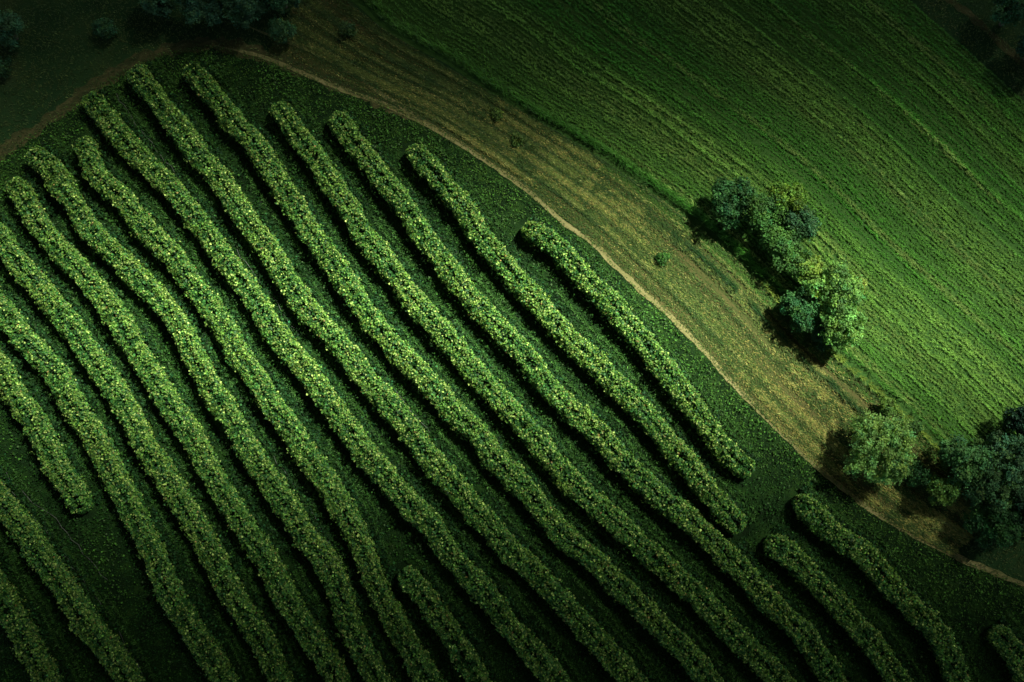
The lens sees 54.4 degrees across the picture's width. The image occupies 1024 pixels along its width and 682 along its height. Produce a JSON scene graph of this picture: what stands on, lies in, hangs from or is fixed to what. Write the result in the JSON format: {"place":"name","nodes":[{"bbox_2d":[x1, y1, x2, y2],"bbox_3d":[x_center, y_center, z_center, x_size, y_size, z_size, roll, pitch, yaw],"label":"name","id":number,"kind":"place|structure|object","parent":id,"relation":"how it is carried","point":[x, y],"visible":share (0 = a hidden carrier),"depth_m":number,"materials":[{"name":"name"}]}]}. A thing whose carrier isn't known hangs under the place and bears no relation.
{"place":"outdoors","nodes":[
{"label":"outdoors","id":0,"kind":"place"},
{"bbox_2d":[0,35,460,161],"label":"dirt track","id":1,"kind":"structure","parent":0,"point":[140,57],"depth_m":73.54,"materials":[{"name":"brown soil"}]},
{"bbox_2d":[240,23,441,129],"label":"wheel rut","id":2,"kind":"structure","parent":1,"relation":"on","point":[382,94],"depth_m":73.37,"materials":[{"name":"brown soil"}]},
{"bbox_2d":[0,48,1023,681],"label":"vineyard floor","id":3,"kind":"structure","parent":0,"point":[792,492],"depth_m":68.53,"materials":[{"name":"green plant"}]},
{"bbox_2d":[0,558,65,681],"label":"vine row","id":4,"kind":"object","parent":3,"relation":"on","point":[27,640],"visible":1,"depth_m":65.52,"materials":[{"name":"green plant"}]},
{"bbox_2d":[0,348,93,514],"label":"vine row","id":5,"kind":"object","parent":3,"relation":"on","point":[70,485],"visible":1,"depth_m":67.71,"materials":[{"name":"green plant"}]},
{"bbox_2d":[6,472,105,578],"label":"irrigation hose","id":6,"kind":"object","parent":3,"relation":"on","point":[67,533],"visible":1,"depth_m":67.62,"materials":[{"name":"plastic"}]},
{"bbox_2d":[2,479,138,666],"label":"irrigation hose","id":7,"kind":"object","parent":3,"relation":"on","point":[84,581],"visible":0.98,"depth_m":66.96,"materials":[{"name":"plastic"}]},
{"bbox_2d":[0,479,145,681],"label":"vine row","id":8,"kind":"object","parent":3,"relation":"on","point":[111,651],"visible":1,"depth_m":66.02,"materials":[{"name":"green plant"}]},
{"bbox_2d":[0,286,239,681],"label":"vine row","id":9,"kind":"object","parent":3,"relation":"on","point":[126,495],"visible":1,"depth_m":67.19,"materials":[{"name":"green plant"}]},
{"bbox_2d":[116,93,175,174],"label":"irrigation hose","id":10,"kind":"object","parent":3,"relation":"on","point":[143,133],"visible":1,"depth_m":72.70,"materials":[{"name":"plastic"}]},
{"bbox_2d":[0,220,294,681],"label":"vine row","id":11,"kind":"object","parent":3,"relation":"on","point":[178,497],"visible":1,"depth_m":67.56,"materials":[{"name":"green plant"}]},
{"bbox_2d":[4,176,351,681],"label":"vine row","id":12,"kind":"object","parent":3,"relation":"on","point":[289,603],"visible":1,"depth_m":67.83,"materials":[{"name":"green plant"}]},
{"bbox_2d":[23,145,395,681],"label":"vine row","id":13,"kind":"object","parent":3,"relation":"on","point":[221,402],"visible":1,"depth_m":67.97,"materials":[{"name":"green plant"}]},
{"bbox_2d":[72,135,446,681],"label":"vine row","id":14,"kind":"object","parent":3,"relation":"on","point":[276,410],"visible":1,"depth_m":68.06,"materials":[{"name":"green plant"}]},
{"bbox_2d":[237,250,298,334],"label":"irrigation hose","id":15,"kind":"object","parent":3,"relation":"on","point":[263,286],"visible":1,"depth_m":70.60,"materials":[{"name":"plastic"}]},
{"bbox_2d":[78,91,571,681],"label":"vine row","id":16,"kind":"object","parent":3,"relation":"on","point":[476,583],"visible":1,"depth_m":68.17,"materials":[{"name":"green plant"}]},
{"bbox_2d":[124,64,648,681],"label":"vine row","id":17,"kind":"object","parent":3,"relation":"on","point":[478,514],"visible":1,"depth_m":68.33,"materials":[{"name":"green plant"}]},
{"bbox_2d":[397,565,495,681],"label":"vine row","id":18,"kind":"object","parent":3,"relation":"on","point":[438,616],"visible":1,"depth_m":65.54,"materials":[{"name":"green plant"}]},
{"bbox_2d":[182,61,723,681],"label":"vine row","id":19,"kind":"object","parent":3,"relation":"on","point":[564,535],"visible":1,"depth_m":68.23,"materials":[{"name":"green plant"}]},
{"bbox_2d":[268,99,796,681],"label":"vine row","id":20,"kind":"object","parent":3,"relation":"on","point":[570,481],"visible":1,"depth_m":67.95,"materials":[{"name":"green plant"}]},
{"bbox_2d":[405,141,746,534],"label":"vine row","id":21,"kind":"object","parent":3,"relation":"on","point":[675,451],"visible":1,"depth_m":68.95,"materials":[{"name":"green plant"}]},
{"bbox_2d":[327,110,848,681],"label":"vine row","id":22,"kind":"object","parent":3,"relation":"on","point":[823,664],"visible":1,"depth_m":67.97,"materials":[{"name":"green plant"}]},
{"bbox_2d":[521,220,755,478],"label":"vine row","id":23,"kind":"object","parent":3,"relation":"on","point":[667,373],"visible":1,"depth_m":68.92,"materials":[{"name":"green plant"}]},
{"bbox_2d":[761,534,915,681],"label":"vine row","id":24,"kind":"object","parent":3,"relation":"on","point":[827,594],"visible":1,"depth_m":65.83,"materials":[{"name":"green plant"}]},
{"bbox_2d":[791,493,973,681],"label":"vine row","id":25,"kind":"object","parent":3,"relation":"on","point":[868,560],"visible":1,"depth_m":66.10,"materials":[{"name":"green plant"}]},
{"bbox_2d":[983,624,1023,681],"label":"vine row","id":26,"kind":"object","parent":3,"relation":"on","point":[1003,639],"visible":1,"depth_m":65.43,"materials":[{"name":"green plant"}]},
{"bbox_2d":[0,45,1023,681],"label":"grass","id":27,"kind":"structure","parent":0,"point":[380,437],"depth_m":68.64,"materials":[{"name":"green plant"}]},
{"bbox_2d":[0,0,1023,581],"bbox_3d":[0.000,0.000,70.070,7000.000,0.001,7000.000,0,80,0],"label":"ground","id":28,"kind":"structure","parent":0,"point":[1010,568],"depth_m":73.98,"materials":[{"name":"green plant"}]},
{"bbox_2d":[0,54,12,78],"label":"shrub","id":29,"kind":"object","parent":28,"relation":"on","point":[5,64],"visible":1,"depth_m":72.65,"materials":[{"name":"green plant"}]},
{"bbox_2d":[0,9,27,50],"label":"deciduous tree","id":30,"kind":"object","parent":28,"relation":"on","point":[12,25],"visible":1,"depth_m":71.74,"materials":[{"name":"green plant"}]},
{"bbox_2d":[91,17,118,40],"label":"shrub","id":31,"kind":"object","parent":28,"relation":"on","point":[105,28],"visible":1,"depth_m":72.99,"materials":[{"name":"green plant"}]},
{"bbox_2d":[138,0,180,17],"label":"deciduous tree","id":32,"kind":"object","parent":28,"relation":"on","point":[156,7],"visible":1,"depth_m":71.70,"materials":[{"name":"green plant"}]},
{"bbox_2d":[179,0,225,27],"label":"deciduous tree","id":33,"kind":"object","parent":28,"relation":"on","point":[194,10],"visible":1,"depth_m":71.33,"materials":[{"name":"green plant"}]},
{"bbox_2d":[220,0,272,29],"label":"deciduous tree","id":34,"kind":"object","parent":28,"relation":"on","point":[240,10],"visible":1,"depth_m":71.46,"materials":[{"name":"green plant"}]},
{"bbox_2d":[261,0,299,13],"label":"deciduous tree","id":35,"kind":"object","parent":28,"relation":"on","point":[281,5],"visible":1,"depth_m":71.93,"materials":[{"name":"green plant"}]},
{"bbox_2d":[990,0,1023,26],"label":"deciduous tree","id":36,"kind":"object","parent":28,"relation":"on","point":[1013,15],"visible":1,"depth_m":71.59,"materials":[{"name":"green plant"}]},
{"bbox_2d":[1015,28,1023,60],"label":"deciduous tree","id":37,"kind":"object","parent":28,"relation":"on","point":[1019,50],"visible":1,"depth_m":71.83,"materials":[{"name":"green plant"}]},
{"bbox_2d":[0,0,1023,589],"bbox_3d":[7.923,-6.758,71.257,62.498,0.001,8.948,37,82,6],"label":"meadow","id":38,"kind":"structure","parent":0,"point":[751,326],"depth_m":70.49,"materials":[{"name":"plant"}]},
{"bbox_2d":[266,14,296,44],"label":"shrub","id":39,"kind":"object","parent":38,"relation":"on","point":[280,28],"visible":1,"depth_m":72.69,"materials":[{"name":"green plant"}]},
{"bbox_2d":[339,21,357,36],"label":"shrub","id":40,"kind":"object","parent":38,"relation":"on","point":[346,28],"visible":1,"depth_m":73.49,"materials":[{"name":"green plant"}]},
{"bbox_2d":[490,107,503,121],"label":"shrub","id":41,"kind":"object","parent":38,"relation":"on","point":[496,114],"visible":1,"depth_m":72.58,"materials":[{"name":"green plant"}]},
{"bbox_2d":[511,132,524,146],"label":"shrub","id":42,"kind":"object","parent":38,"relation":"on","point":[517,139],"visible":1,"depth_m":72.22,"materials":[{"name":"green plant"}]},
{"bbox_2d":[654,252,671,266],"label":"shrub","id":43,"kind":"object","parent":38,"relation":"on","point":[663,258],"visible":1,"depth_m":70.74,"materials":[{"name":"green plant"}]},
{"bbox_2d":[843,409,917,488],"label":"deciduous tree","id":44,"kind":"object","parent":38,"relation":"on","point":[876,438],"visible":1,"depth_m":65.75,"materials":[{"name":"green plant"}]},
{"bbox_2d":[879,396,899,417],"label":"shrub","id":45,"kind":"object","parent":38,"relation":"on","point":[886,410],"visible":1,"depth_m":68.23,"materials":[{"name":"green plant"}]},
{"bbox_2d":[904,418,923,438],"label":"shrub","id":46,"kind":"object","parent":38,"relation":"on","point":[916,427],"visible":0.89,"depth_m":67.97,"materials":[{"name":"green plant"}]},
{"bbox_2d":[905,460,933,487],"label":"shrub","id":47,"kind":"object","parent":38,"relation":"on","point":[920,476],"visible":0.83,"depth_m":67.18,"materials":[{"name":"green plant"}]},
{"bbox_2d":[926,472,960,508],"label":"deciduous tree","id":48,"kind":"object","parent":38,"relation":"on","point":[939,489],"visible":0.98,"depth_m":66.17,"materials":[{"name":"green plant"}]},
{"bbox_2d":[961,499,1022,551],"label":"deciduous tree","id":49,"kind":"object","parent":38,"relation":"on","point":[1005,534],"visible":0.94,"depth_m":65.50,"materials":[{"name":"green plant"}]},
{"bbox_2d":[213,45,1023,586],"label":"dirt path","id":50,"kind":"structure","parent":0,"point":[649,297],"depth_m":70.65,"materials":[{"name":"brown soil"}]},
{"bbox_2d":[351,0,1023,535],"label":"field soil","id":51,"kind":"structure","parent":0,"point":[729,124],"depth_m":72.82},
{"bbox_2d":[363,0,1023,532],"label":"crop","id":52,"kind":"object","parent":51,"relation":"on","point":[701,216],"visible":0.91,"depth_m":72.52,"materials":[{"name":"green plant"}]},
{"bbox_2d":[710,176,757,229],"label":"deciduous tree","id":53,"kind":"object","parent":51,"relation":"on","point":[733,206],"visible":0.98,"depth_m":69.49,"materials":[{"name":"green plant"}]},
{"bbox_2d":[742,186,788,235],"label":"deciduous tree","id":54,"kind":"object","parent":51,"relation":"on","point":[760,213],"visible":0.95,"depth_m":69.11,"materials":[{"name":"green plant"}]},
{"bbox_2d":[758,220,803,259],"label":"deciduous tree","id":55,"kind":"object","parent":51,"relation":"on","point":[781,242],"visible":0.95,"depth_m":69.14,"materials":[{"name":"green plant"}]},
{"bbox_2d":[767,178,809,214],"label":"deciduous tree","id":56,"kind":"object","parent":51,"relation":"on","point":[795,196],"visible":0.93,"depth_m":69.50,"materials":[{"name":"green plant"}]},
{"bbox_2d":[770,243,812,278],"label":"shrub","id":57,"kind":"object","parent":51,"relation":"on","point":[800,257],"visible":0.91,"depth_m":69.09,"materials":[{"name":"green plant"}]},
{"bbox_2d":[778,285,823,332],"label":"deciduous tree","id":58,"kind":"object","parent":51,"relation":"on","point":[806,310],"visible":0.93,"depth_m":68.47,"materials":[{"name":"green plant"}]},
{"bbox_2d":[780,205,821,241],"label":"deciduous tree","id":59,"kind":"object","parent":51,"relation":"on","point":[804,222],"visible":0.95,"depth_m":69.41,"materials":[{"name":"green plant"}]},
{"bbox_2d":[793,255,825,285],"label":"deciduous tree","id":60,"kind":"object","parent":51,"relation":"on","point":[809,269],"visible":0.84,"depth_m":68.67,"materials":[{"name":"green plant"}]},
{"bbox_2d":[811,319,833,354],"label":"shrub","id":61,"kind":"object","parent":51,"relation":"on","point":[818,339],"visible":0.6,"depth_m":69.05,"materials":[{"name":"green plant"}]},
{"bbox_2d":[800,260,866,324],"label":"deciduous tree","id":62,"kind":"object","parent":51,"relation":"on","point":[846,286],"visible":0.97,"depth_m":67.59,"materials":[{"name":"green plant"}]},
{"bbox_2d":[818,296,867,348],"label":"deciduous tree","id":63,"kind":"object","parent":51,"relation":"on","point":[844,331],"visible":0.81,"depth_m":67.62,"materials":[{"name":"green plant"}]},
{"bbox_2d":[854,277,867,294],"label":"shrub","id":64,"kind":"object","parent":51,"relation":"on","point":[864,282],"visible":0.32,"depth_m":69.50,"materials":[{"name":"green plant"}]},
{"bbox_2d":[937,431,998,489],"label":"deciduous tree","id":65,"kind":"object","parent":51,"relation":"on","point":[971,459],"visible":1,"depth_m":65.63,"materials":[{"name":"green plant"}]},
{"bbox_2d":[961,469,1014,514],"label":"deciduous tree","id":66,"kind":"object","parent":51,"relation":"on","point":[994,486],"visible":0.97,"depth_m":65.16,"materials":[{"name":"green plant"}]},
{"bbox_2d":[980,430,1023,484],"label":"deciduous tree","id":67,"kind":"object","parent":51,"relation":"on","point":[1009,457],"visible":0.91,"depth_m":65.34,"materials":[{"name":"green plant"}]},
{"bbox_2d":[1002,400,1023,442],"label":"deciduous tree","id":68,"kind":"object","parent":51,"relation":"on","point":[1014,421],"visible":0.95,"depth_m":66.92,"materials":[{"name":"green plant"}]},
{"bbox_2d":[1006,479,1023,531],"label":"deciduous tree","id":69,"kind":"object","parent":51,"relation":"on","point":[1017,490],"visible":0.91,"depth_m":65.31,"materials":[{"name":"green plant"}]},
{"bbox_2d":[946,0,1023,67],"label":"dirt track","id":70,"kind":"structure","parent":0,"point":[965,10],"depth_m":74.12,"materials":[{"name":"brown soil"}]}
]}

